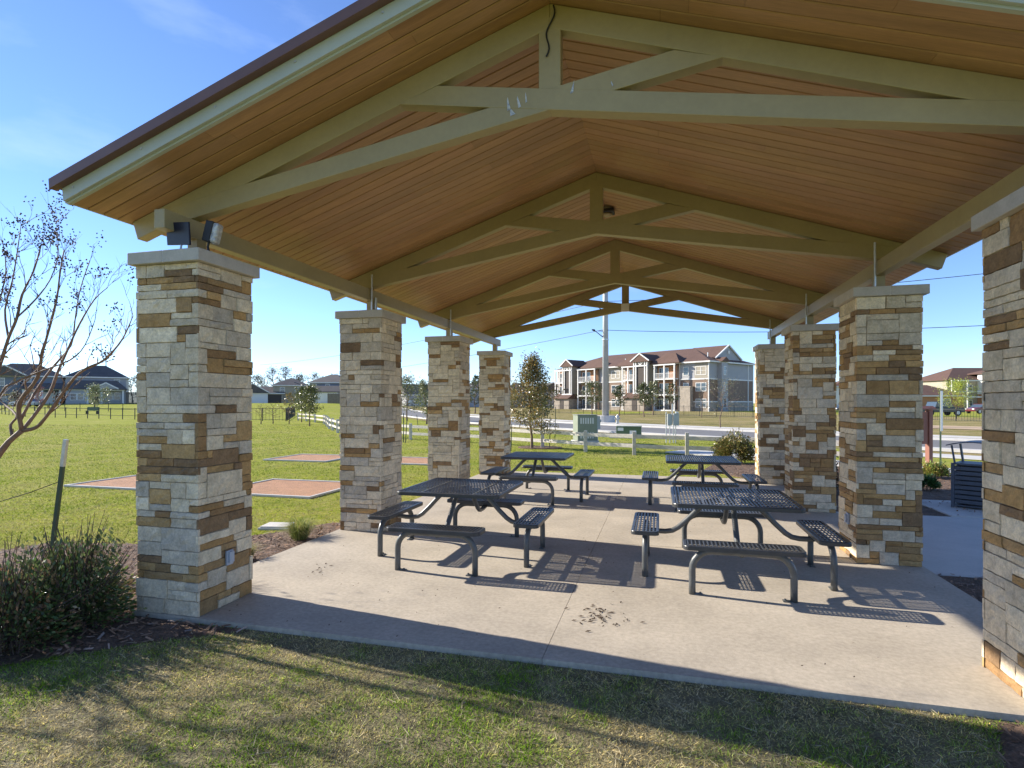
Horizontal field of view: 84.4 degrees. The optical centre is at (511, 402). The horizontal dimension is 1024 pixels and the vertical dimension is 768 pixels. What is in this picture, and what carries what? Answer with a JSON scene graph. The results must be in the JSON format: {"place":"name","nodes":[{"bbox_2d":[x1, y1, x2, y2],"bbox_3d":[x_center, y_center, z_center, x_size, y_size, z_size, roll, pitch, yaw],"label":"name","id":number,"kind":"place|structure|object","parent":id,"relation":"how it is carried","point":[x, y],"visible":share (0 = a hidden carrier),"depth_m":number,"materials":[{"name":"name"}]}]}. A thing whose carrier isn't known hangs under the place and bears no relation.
{"place":"outdoors","nodes":[
{"label":"outdoors","id":0,"kind":"place"},
{"bbox_2d":[0,0,984,402],"label":"sky","id":1,"kind":"structure","parent":0,"point":[77,76],"materials":[{"name":"blue"}]},
{"bbox_2d":[0,403,1023,767],"bbox_3d":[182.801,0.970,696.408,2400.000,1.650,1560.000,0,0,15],"label":"ground","id":2,"kind":"structure","parent":0,"point":[332,410],"depth_m":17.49,"materials":[{"name":"green plant"}]},
{"bbox_2d":[5,390,18,401],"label":"yard tree","id":3,"kind":"object","parent":2,"relation":"on","point":[12,394],"visible":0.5,"depth_m":104.63,"materials":[{"name":"green plant"}]},
{"bbox_2d":[8,398,41,406],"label":"parked car","id":4,"kind":"object","parent":2,"relation":"on","point":[36,402],"visible":0.32,"depth_m":103.11,"materials":[{"name":"white paint"}]},
{"bbox_2d":[0,363,65,404],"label":"house","id":5,"kind":"structure","parent":2,"relation":"on","point":[6,378],"depth_m":121.00,"materials":[{"name":"grey stone"}]},
{"bbox_2d":[29,392,57,403],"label":"garage door","id":6,"kind":"structure","parent":5,"relation":"in","point":[50,400],"depth_m":122.64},
{"bbox_2d":[32,385,43,405],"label":"yard tree","id":7,"kind":"object","parent":2,"relation":"on","point":[39,395],"visible":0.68,"depth_m":104.02,"materials":[{"name":"brown plant"}]},
{"bbox_2d":[0,403,108,410],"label":"iron fence","id":8,"kind":"object","parent":2,"relation":"on","point":[59,403],"visible":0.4,"depth_m":86.22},
{"bbox_2d":[0,405,134,419],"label":"iron fence","id":9,"kind":"object","parent":2,"relation":"on","point":[76,414],"visible":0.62,"depth_m":62.60,"materials":[{"name":"metal"}]},
{"bbox_2d":[78,382,111,406],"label":"yard tree","id":10,"kind":"object","parent":2,"relation":"on","point":[93,389],"visible":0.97,"depth_m":95.82,"materials":[{"name":"green plant"}]},
{"bbox_2d":[61,366,130,403],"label":"house","id":11,"kind":"structure","parent":2,"relation":"on","point":[116,382],"depth_m":126.20,"materials":[{"name":"grey"}]},
{"bbox_2d":[70,393,76,399],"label":"window","id":12,"kind":"structure","parent":11,"relation":"in","point":[73,396],"depth_m":121.93,"materials":[{"name":"grey glass"}]},
{"bbox_2d":[77,393,83,399],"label":"window","id":13,"kind":"structure","parent":11,"relation":"in","point":[79,397],"depth_m":122.55,"materials":[{"name":"grey glass"}]},
{"bbox_2d":[106,392,112,399],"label":"window","id":14,"kind":"structure","parent":11,"relation":"in","point":[109,397],"depth_m":127.62,"materials":[{"name":"white glass"}]},
{"bbox_2d":[113,392,120,399],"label":"window","id":15,"kind":"structure","parent":11,"relation":"in","point":[116,395],"depth_m":128.33,"materials":[{"name":"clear glass"}]},
{"bbox_2d":[63,475,137,489],"bbox_3d":[-8.256,1.772,12.661,2.200,0.045,1.900,0,0,15],"label":"gravel pit","id":16,"kind":"object","parent":2,"relation":"on","point":[125,483],"visible":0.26,"depth_m":12.19,"materials":[{"name":"pink stone"}]},
{"bbox_2d":[125,370,137,391],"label":"bare tree","id":17,"kind":"object","parent":2,"relation":"on","point":[133,382],"visible":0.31,"depth_m":169.64,"materials":[{"name":"grey plant"}]},
{"bbox_2d":[126,392,137,403],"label":"wooden fence","id":18,"kind":"object","parent":2,"relation":"on","point":[131,397],"visible":0.21,"depth_m":127.97,"materials":[{"name":"grey wood"}]},
{"bbox_2d":[251,383,268,402],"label":"house","id":19,"kind":"structure","parent":2,"relation":"on","point":[260,394],"depth_m":144.65,"materials":[{"name":"grey"}]},
{"bbox_2d":[251,371,270,385],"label":"bare tree","id":20,"kind":"object","parent":2,"relation":"on","point":[260,381],"visible":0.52,"depth_m":171.97,"materials":[{"name":"grey plant"}]},
{"bbox_2d":[254,403,274,423],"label":"park tree","id":21,"kind":"object","parent":2,"relation":"on","point":[261,412],"visible":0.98,"depth_m":47.00,"materials":[{"name":"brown plant"}]},
{"bbox_2d":[259,386,284,402],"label":"house","id":22,"kind":"structure","parent":2,"relation":"on","point":[273,396],"depth_m":146.66,"materials":[{"name":"beige"}]},
{"bbox_2d":[268,395,280,402],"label":"garage door","id":23,"kind":"structure","parent":22,"relation":"in","point":[271,398],"depth_m":146.43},
{"bbox_2d":[249,406,294,420],"bbox_3d":[-26.769,1.115,62.290,4.531,1.460,19.076,0,0,-19],"label":"iron fence","id":24,"kind":"object","parent":2,"relation":"on","point":[291,415],"visible":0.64,"depth_m":55.12,"materials":[{"name":"metal"}]},
{"bbox_2d":[263,367,283,385],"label":"bare tree","id":25,"kind":"object","parent":2,"relation":"on","point":[272,372],"visible":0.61,"depth_m":174.60,"materials":[{"name":"grey plant"}]},
{"bbox_2d":[258,522,294,529],"bbox_3d":[-3.354,1.775,8.097,0.440,0.060,0.340,0,0,3],"label":"valve cover","id":26,"kind":"object","parent":2,"relation":"on","point":[268,526],"visible":0.58,"depth_m":7.96,"materials":[{"name":"concrete"}]},
{"bbox_2d":[276,365,295,382],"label":"bare tree","id":27,"kind":"object","parent":2,"relation":"on","point":[286,374],"visible":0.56,"depth_m":177.74,"materials":[{"name":"grey plant"}]},
{"bbox_2d":[277,392,297,423],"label":"park tree","id":28,"kind":"object","parent":2,"relation":"on","point":[290,401],"visible":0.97,"depth_m":46.98,"materials":[{"name":"green plant"}]},
{"bbox_2d":[271,378,308,402],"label":"house","id":29,"kind":"structure","parent":2,"relation":"on","point":[286,386],"depth_m":148.12,"materials":[{"name":"beige"}]},
{"bbox_2d":[251,478,339,498],"bbox_3d":[-4.640,1.772,11.764,2.350,0.045,2.000,0,0,15],"label":"gravel pit","id":30,"kind":"object","parent":2,"relation":"on","point":[295,488],"visible":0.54,"depth_m":11.63,"materials":[{"name":"red stone"}]},
{"bbox_2d":[288,386,309,421],"bbox_3d":[-19.474,0.081,51.987,2.317,3.538,2.262,0,0,40],"label":"park tree","id":31,"kind":"object","parent":2,"relation":"on","point":[298,391],"visible":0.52,"depth_m":51.93,"materials":[{"name":"green plant"}]},
{"bbox_2d":[290,371,310,384],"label":"bare tree","id":32,"kind":"object","parent":2,"relation":"on","point":[301,379],"visible":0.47,"depth_m":175.80,"materials":[{"name":"grey plant"}]},
{"bbox_2d":[263,454,339,461],"bbox_3d":[-6.403,1.772,18.145,2.200,0.045,1.950,0,0,15],"label":"gravel pit","id":33,"kind":"object","parent":2,"relation":"on","point":[315,457],"visible":0.77,"depth_m":17.86,"materials":[{"name":"pink stone"}]},
{"bbox_2d":[292,383,324,425],"bbox_3d":[-15.489,0.148,42.925,2.384,3.400,2.758,0,0,-16],"label":"park tree","id":34,"kind":"object","parent":2,"relation":"on","point":[311,390],"visible":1,"depth_m":42.79,"materials":[{"name":"green plant"}]},
{"bbox_2d":[297,413,335,430],"bbox_3d":[-15.528,1.413,45.584,1.230,0.864,25.410,0,0,-26],"label":"rail fence","id":35,"kind":"object","parent":2,"relation":"on","point":[326,419],"visible":0.82,"depth_m":47.30,"materials":[{"name":"wood"}]},
{"bbox_2d":[307,374,341,402],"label":"house","id":36,"kind":"structure","parent":2,"relation":"on","point":[329,384],"depth_m":143.46,"materials":[{"name":"grey stone"}]},
{"bbox_2d":[327,393,340,403],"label":"wooden fence","id":37,"kind":"object","parent":2,"relation":"on","point":[333,398],"visible":0.45,"depth_m":132.45,"materials":[{"name":"grey wood"}]},
{"bbox_2d":[400,384,427,405],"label":"house","id":38,"kind":"structure","parent":2,"relation":"on","point":[412,397],"depth_m":135.68,"materials":[{"name":"grey"}]},
{"bbox_2d":[401,371,427,420],"bbox_3d":[-10.424,-0.626,55.919,4.378,4.950,4.887,0,0,15],"label":"park tree","id":39,"kind":"object","parent":2,"relation":"on","point":[409,382],"visible":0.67,"depth_m":55.87,"materials":[{"name":"green plant"}]},
{"bbox_2d":[401,457,427,465],"bbox_3d":[-2.885,1.772,17.170,2.100,0.045,1.850,0,0,15],"label":"gravel pit","id":40,"kind":"object","parent":2,"relation":"on","point":[414,460],"visible":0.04,"depth_m":16.95,"materials":[{"name":"pink stone"}]},
{"bbox_2d":[412,378,428,423],"bbox_3d":[-7.206,-0.106,46.869,2.148,3.915,2.714,0,0,-27],"label":"park tree","id":41,"kind":"object","parent":2,"relation":"on","point":[423,387],"visible":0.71,"depth_m":46.79,"materials":[{"name":"green plant"}]},
{"bbox_2d":[469,374,478,413],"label":"park tree","id":42,"kind":"object","parent":2,"relation":"on","point":[473,381],"visible":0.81,"depth_m":89.78,"materials":[{"name":"green plant"}]},
{"bbox_2d":[470,382,478,406],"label":"house","id":43,"kind":"structure","parent":2,"relation":"on","point":[471,403],"depth_m":140.98,"materials":[{"name":"grey"}]},
{"bbox_2d":[0,619,1023,767],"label":"thatch","id":44,"kind":"object","parent":2,"relation":"on","point":[287,648],"depth_m":3.15,"materials":[{"name":"plant"}]},
{"bbox_2d":[0,445,1023,767],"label":"mulch bed","id":45,"kind":"object","parent":2,"relation":"on","point":[166,628],"visible":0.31,"depth_m":4.46,"materials":[{"name":"wood"}]},
{"bbox_2d":[0,264,61,432],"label":"bare tree","id":46,"kind":"object","parent":45,"relation":"on","point":[14,287],"visible":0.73,"depth_m":6.47,"materials":[{"name":"brown plant"}]},
{"bbox_2d":[0,439,68,550],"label":"tree stake","id":47,"kind":"object","parent":45,"relation":"on","point":[64,451],"visible":0.89,"depth_m":5.88,"materials":[{"name":"green metal"}]},
{"bbox_2d":[0,532,95,665],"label":"shrub","id":48,"kind":"object","parent":45,"relation":"on","point":[9,586],"visible":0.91,"depth_m":4.05,"materials":[{"name":"green plant"}]},
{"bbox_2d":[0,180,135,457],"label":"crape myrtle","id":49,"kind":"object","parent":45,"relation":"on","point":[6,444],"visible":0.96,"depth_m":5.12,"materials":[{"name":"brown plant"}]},
{"bbox_2d":[1,511,146,647],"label":"shrub","id":50,"kind":"object","parent":45,"relation":"on","point":[106,595],"visible":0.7,"depth_m":4.45,"materials":[{"name":"green plant"}]},
{"bbox_2d":[251,541,265,555],"bbox_3d":[-2.976,1.660,6.308,0.514,0.251,0.509,0,0,15],"label":"grass tuft","id":51,"kind":"object","parent":45,"relation":"on","point":[253,550],"visible":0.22,"depth_m":6.32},
{"bbox_2d":[272,516,327,540],"bbox_3d":[-2.740,1.623,7.301,0.770,0.325,0.761,0,0,-10],"label":"grass tuft","id":52,"kind":"object","parent":45,"relation":"on","point":[299,529],"visible":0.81,"depth_m":7.21,"materials":[{"name":"plant"}]},
{"bbox_2d":[510,346,564,447],"bbox_3d":[0.628,-0.188,21.862,2.569,4.071,3.137,0,0,-20],"label":"oak tree","id":53,"kind":"object","parent":45,"relation":"on","point":[533,369],"visible":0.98,"depth_m":21.77,"materials":[{"name":"green plant"}]},
{"bbox_2d":[836,456,838,491],"bbox_3d":[6.074,1.207,11.020,0.973,1.179,0.985,0,0,-31],"label":"shrub","id":54,"kind":"object","parent":45,"relation":"on","point":[837,480],"visible":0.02,"depth_m":10.80,"materials":[{"name":"green plant"}]},
{"bbox_2d":[921,406,936,462],"bbox_3d":[9.981,0.940,14.182,1.440,1.710,0.200,0,0,-11],"label":"notice board","id":55,"kind":"object","parent":45,"relation":"on","point":[927,415],"visible":0.28,"depth_m":14.24,"materials":[{"name":"wood"}]},
{"bbox_2d":[921,471,942,490],"bbox_3d":[8.347,1.590,11.393,0.538,0.414,0.562,0,0,15],"label":"shrub","id":56,"kind":"object","parent":45,"relation":"on","point":[930,482],"visible":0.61,"depth_m":11.27,"materials":[{"name":"green plant"}]},
{"bbox_2d":[921,459,950,477],"bbox_3d":[9.841,1.551,13.226,0.808,0.490,0.717,0,0,15],"label":"shrub","id":57,"kind":"object","parent":45,"relation":"on","point":[937,469],"visible":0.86,"depth_m":13.07,"materials":[{"name":"green plant"}]},
{"bbox_2d":[922,500,982,517],"bbox_3d":[7.873,1.820,9.218,1.850,0.150,1.570,0,0,15],"label":"bin pad","id":58,"kind":"object","parent":45,"relation":"on","point":[944,507],"visible":0.11,"depth_m":9.21,"materials":[{"name":"concrete"}]},
{"bbox_2d":[946,440,983,508],"bbox_3d":[7.758,1.192,9.388,0.684,1.105,0.720,0,0,-39],"label":"litter bin","id":59,"kind":"object","parent":58,"relation":"on","point":[966,484],"visible":0.56,"depth_m":9.31,"materials":[{"name":"metal"}]},
{"bbox_2d":[510,383,531,407],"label":"house","id":60,"kind":"structure","parent":2,"relation":"on","point":[520,396],"depth_m":151.01,"materials":[{"name":"beige"}]},
{"bbox_2d":[532,382,556,407],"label":"house","id":61,"kind":"structure","parent":2,"relation":"on","point":[552,386],"depth_m":145.82,"materials":[{"name":"grey"}]},
{"bbox_2d":[536,384,554,430],"bbox_3d":[1.862,0.312,34.015,1.477,3.074,1.182,0,0,4],"label":"street tree","id":62,"kind":"object","parent":2,"relation":"on","point":[544,402],"visible":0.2,"depth_m":33.95,"materials":[{"name":"green plant"}]},
{"bbox_2d":[133,471,1023,722],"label":"patio slab","id":63,"kind":"structure","parent":2,"relation":"on","point":[917,632],"depth_m":4.80,"materials":[{"name":"concrete"}]},
{"bbox_2d":[368,478,553,576],"bbox_3d":[-0.559,1.343,6.536,1.960,0.762,1.960,0,0,15],"label":"picnic table","id":64,"kind":"object","parent":63,"relation":"on","point":[463,497],"visible":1,"depth_m":6.29,"materials":[{"name":"metal"}]},
{"bbox_2d":[48,0,1023,696],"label":"picnic pavilion","id":65,"kind":"structure","parent":63,"relation":"on","point":[794,172],"depth_m":4.83,"materials":[{"name":"wood"}]},
{"bbox_2d":[167,222,190,248],"bbox_3d":[-2.721,-1.355,4.602,0.294,0.250,0.062,0,0,20],"label":"floodlight","id":66,"kind":"object","parent":65,"relation":"on","point":[180,234],"visible":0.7,"depth_m":4.58,"materials":[{"name":"black plastic"}]},
{"bbox_2d":[202,220,222,250],"bbox_3d":[-2.483,-1.362,4.641,0.195,0.264,0.085,0,0,5],"label":"flood light","id":67,"kind":"object","parent":65,"relation":"on","point":[212,232],"visible":0.93,"depth_m":4.61,"materials":[{"name":"black plastic"}]},
{"bbox_2d":[603,208,614,217],"bbox_3d":[1.395,-2.771,8.267,0.208,0.100,0.208,0,0,15],"label":"ceiling light","id":68,"kind":"object","parent":65,"relation":"attached to","point":[608,212],"visible":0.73,"depth_m":8.19,"materials":[{"name":"black plastic"}]},
{"bbox_2d":[480,451,594,504],"bbox_3d":[0.491,1.343,10.417,1.960,0.762,1.960,0,0,15],"label":"picnic table","id":69,"kind":"object","parent":63,"relation":"on","point":[553,457],"visible":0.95,"depth_m":10.21,"materials":[{"name":"metal"}]},
{"bbox_2d":[229,516,909,676],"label":"leaf litter","id":70,"kind":"object","parent":63,"relation":"on","point":[600,615],"visible":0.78,"depth_m":4.58,"materials":[{"name":"plant"}]},
{"bbox_2d":[487,495,840,647],"bbox_3d":[1.381,1.824,8.574,7.140,0.201,7.225,0,0,-29],"label":"slab joint","id":71,"kind":"object","parent":63,"relation":"on","point":[615,543],"visible":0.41,"depth_m":7.05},
{"bbox_2d":[642,455,766,510],"bbox_3d":[3.252,1.343,9.713,1.960,0.762,1.960,0,0,15],"label":"picnic table","id":72,"kind":"object","parent":63,"relation":"on","point":[683,460],"visible":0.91,"depth_m":9.53,"materials":[{"name":"metal"}]},
{"bbox_2d":[631,486,851,602],"bbox_3d":[2.246,1.343,5.800,1.960,0.762,1.960,0,0,15],"label":"picnic table","id":73,"kind":"object","parent":63,"relation":"on","point":[732,509],"visible":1,"depth_m":5.47,"materials":[{"name":"metal"}]},
{"bbox_2d":[571,414,600,441],"bbox_3d":[3.349,1.175,25.217,1.220,1.280,0.840,0,0,-11],"label":"utility cabinet","id":74,"kind":"object","parent":2,"relation":"on","point":[589,423],"visible":0.88,"depth_m":24.88,"materials":[{"name":"metal"}]},
{"bbox_2d":[336,419,838,455],"bbox_3d":[-0.394,1.410,24.007,27.256,0.870,1.548,0,0,40],"label":"rail fence","id":75,"kind":"object","parent":2,"relation":"on","point":[634,445],"visible":0.36,"depth_m":19.77,"materials":[{"name":"wood"}]},
{"bbox_2d":[592,292,614,421],"bbox_3d":[8.172,-7.725,49.500,1.723,19.100,1.723,0,0,45],"label":"power pole","id":76,"kind":"object","parent":2,"relation":"on","point":[605,416],"visible":0.63,"depth_m":49.27,"materials":[{"name":"metal"}]},
{"bbox_2d":[288,330,600,379],"bbox_3d":[-18.666,-5.329,79.751,0.040,2.124,80.518,0,0,-41],"label":"power line","id":77,"kind":"object","parent":76,"relation":"attached to","point":[476,354],"visible":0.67,"depth_m":57.94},
{"bbox_2d":[607,274,978,301],"bbox_3d":[23.171,-8.684,41.748,34.261,0.584,0.040,0,0,27],"label":"power line","id":78,"kind":"object","parent":76,"relation":"attached to","point":[898,282],"visible":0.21,"depth_m":38.91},
{"bbox_2d":[610,325,983,331],"bbox_3d":[23.170,-5.749,41.748,34.261,1.283,0.040,0,0,27],"label":"power line","id":79,"kind":"object","parent":76,"relation":"attached to","point":[838,330],"visible":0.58,"depth_m":46.77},
{"bbox_2d":[609,425,641,438],"bbox_3d":[5.995,1.505,28.927,1.900,0.620,1.350,0,0,14],"label":"transformer box","id":80,"kind":"object","parent":2,"relation":"on","point":[622,429],"visible":0.72,"depth_m":28.61,"materials":[{"name":"green metal"}]},
{"bbox_2d":[554,345,754,411],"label":"apartment building","id":81,"kind":"structure","parent":2,"relation":"on","point":[688,371],"depth_m":113.20,"materials":[{"name":"grey"}]},
{"bbox_2d":[683,367,688,375],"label":"window","id":82,"kind":"structure","parent":81,"relation":"in","point":[685,369],"depth_m":108.78,"materials":[{"name":"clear glass"}]},
{"bbox_2d":[666,404,678,442],"bbox_3d":[7.089,0.920,24.901,0.562,1.750,0.242,0,0,0],"label":"meter rack","id":83,"kind":"object","parent":2,"relation":"on","point":[672,418],"visible":0.96,"depth_m":24.88,"materials":[{"name":"metal"}]},
{"bbox_2d":[401,406,981,438],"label":"verge","id":84,"kind":"structure","parent":2,"relation":"on","point":[694,418],"depth_m":59.11,"materials":[{"name":"green plant"}]},
{"bbox_2d":[574,380,601,413],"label":"street tree","id":85,"kind":"object","parent":84,"relation":"on","point":[589,386],"visible":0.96,"depth_m":83.65,"materials":[{"name":"green plant"}]},
{"bbox_2d":[609,384,628,415],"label":"street tree","id":86,"kind":"object","parent":84,"relation":"on","point":[617,393],"visible":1,"depth_m":73.81,"materials":[{"name":"green plant"}]},
{"bbox_2d":[524,405,754,416],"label":"iron fence","id":87,"kind":"object","parent":84,"relation":"on","point":[716,415],"visible":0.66,"depth_m":80.11,"materials":[{"name":"metal"}]},
{"bbox_2d":[633,381,652,416],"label":"street tree","id":88,"kind":"object","parent":84,"relation":"on","point":[642,385],"visible":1,"depth_m":69.97,"materials":[{"name":"green plant"}]},
{"bbox_2d":[638,380,663,414],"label":"street tree","id":89,"kind":"object","parent":84,"relation":"on","point":[655,384],"visible":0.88,"depth_m":77.83,"materials":[{"name":"green plant"}]},
{"bbox_2d":[658,382,680,413],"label":"street tree","id":90,"kind":"object","parent":84,"relation":"on","point":[671,399],"visible":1,"depth_m":71.88,"materials":[{"name":"green plant"}]},
{"bbox_2d":[402,416,980,455],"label":"verge","id":91,"kind":"structure","parent":2,"relation":"on","point":[958,453],"depth_m":25.54,"materials":[{"name":"green plant"}]},
{"bbox_2d":[699,375,746,426],"bbox_3d":[14.675,-0.069,39.163,2.953,3.836,3.402,0,0,27],"label":"street tree","id":92,"kind":"object","parent":2,"relation":"on","point":[728,383],"visible":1,"depth_m":38.98,"materials":[{"name":"green plant"}]},
{"bbox_2d":[710,428,755,463],"bbox_3d":[6.518,1.235,16.579,1.396,1.124,1.344,0,0,15],"label":"shrub","id":93,"kind":"object","parent":2,"relation":"on","point":[726,446],"visible":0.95,"depth_m":16.38,"materials":[{"name":"green plant"}]},
{"bbox_2d":[836,381,839,404],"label":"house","id":94,"kind":"structure","parent":2,"relation":"on","point":[837,390],"depth_m":117.45,"materials":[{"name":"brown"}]},
{"bbox_2d":[837,512,983,577],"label":"side walk","id":95,"kind":"structure","parent":2,"relation":"on","point":[952,545],"depth_m":6.88,"materials":[{"name":"concrete"}]},
{"bbox_2d":[922,401,963,415],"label":"pickup truck","id":96,"kind":"object","parent":2,"relation":"on","point":[935,404],"visible":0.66,"depth_m":73.10,"materials":[{"name":"black paint"}]},
{"bbox_2d":[922,385,967,407],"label":"house","id":97,"kind":"structure","parent":2,"relation":"on","point":[929,393],"depth_m":113.74,"materials":[{"name":"beige paint"}]},
{"bbox_2d":[922,368,987,407],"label":"apartment building","id":98,"kind":"structure","parent":2,"relation":"on","point":[937,379],"depth_m":150.99,"materials":[{"name":"beige"}]},
{"bbox_2d":[931,409,981,420],"bbox_3d":[42.663,1.216,53.967,0.394,1.258,8.269,0,0,-12],"label":"iron fence","id":99,"kind":"object","parent":2,"relation":"on","point":[956,414],"visible":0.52,"depth_m":53.96,"materials":[{"name":"metal"}]},
{"bbox_2d":[934,377,981,408],"bbox_3d":[48.757,-0.575,61.942,4.672,4.847,3.950,0,0,-20],"label":"park tree","id":100,"kind":"object","parent":2,"relation":"on","point":[958,384],"visible":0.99,"depth_m":61.73,"materials":[{"name":"green plant"}]},
{"bbox_2d":[965,404,983,413],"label":"parked car","id":101,"kind":"object","parent":2,"relation":"on","point":[975,407],"visible":0.5,"depth_m":85.39,"materials":[{"name":"red paint"}]},
{"bbox_2d":[402,408,981,449],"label":"road","id":102,"kind":"structure","parent":0,"point":[936,443],"depth_m":34.46,"materials":[{"name":"asphalt"}]},
{"bbox_2d":[401,415,981,452],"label":"kerb","id":103,"kind":"structure","parent":102,"relation":"on","point":[923,448],"depth_m":29.29,"materials":[{"name":"concrete"}]},
{"bbox_2d":[403,408,982,440],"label":"kerb","id":104,"kind":"structure","parent":102,"relation":"on","point":[837,434],"depth_m":36.49,"materials":[{"name":"concrete"}]},
{"bbox_2d":[470,414,981,438],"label":"pavement","id":105,"kind":"structure","parent":0,"point":[737,427],"depth_m":40.49,"materials":[{"name":"concrete"}]},
{"bbox_2d":[665,450,950,474],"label":"pavement","id":106,"kind":"structure","parent":0,"point":[700,452],"depth_m":19.62,"materials":[{"name":"concrete"}]},
{"bbox_2d":[940,390,942,463],"bbox_3d":[11.245,0.730,14.795,0.050,2.130,0.400,0,0,43],"label":"street sign","id":107,"kind":"object","parent":106,"relation":"on","point":[941,410],"visible":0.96,"depth_m":14.78,"materials":[{"name":"white metal"}]},
{"bbox_2d":[923,453,980,459],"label":"pavement","id":108,"kind":"structure","parent":0,"point":[971,457],"depth_m":18.27,"materials":[{"name":"concrete"}]},
{"bbox_2d":[933,425,982,429],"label":"dirt","id":109,"kind":"structure","parent":0,"point":[960,427],"depth_m":39.54,"materials":[{"name":"soil"}]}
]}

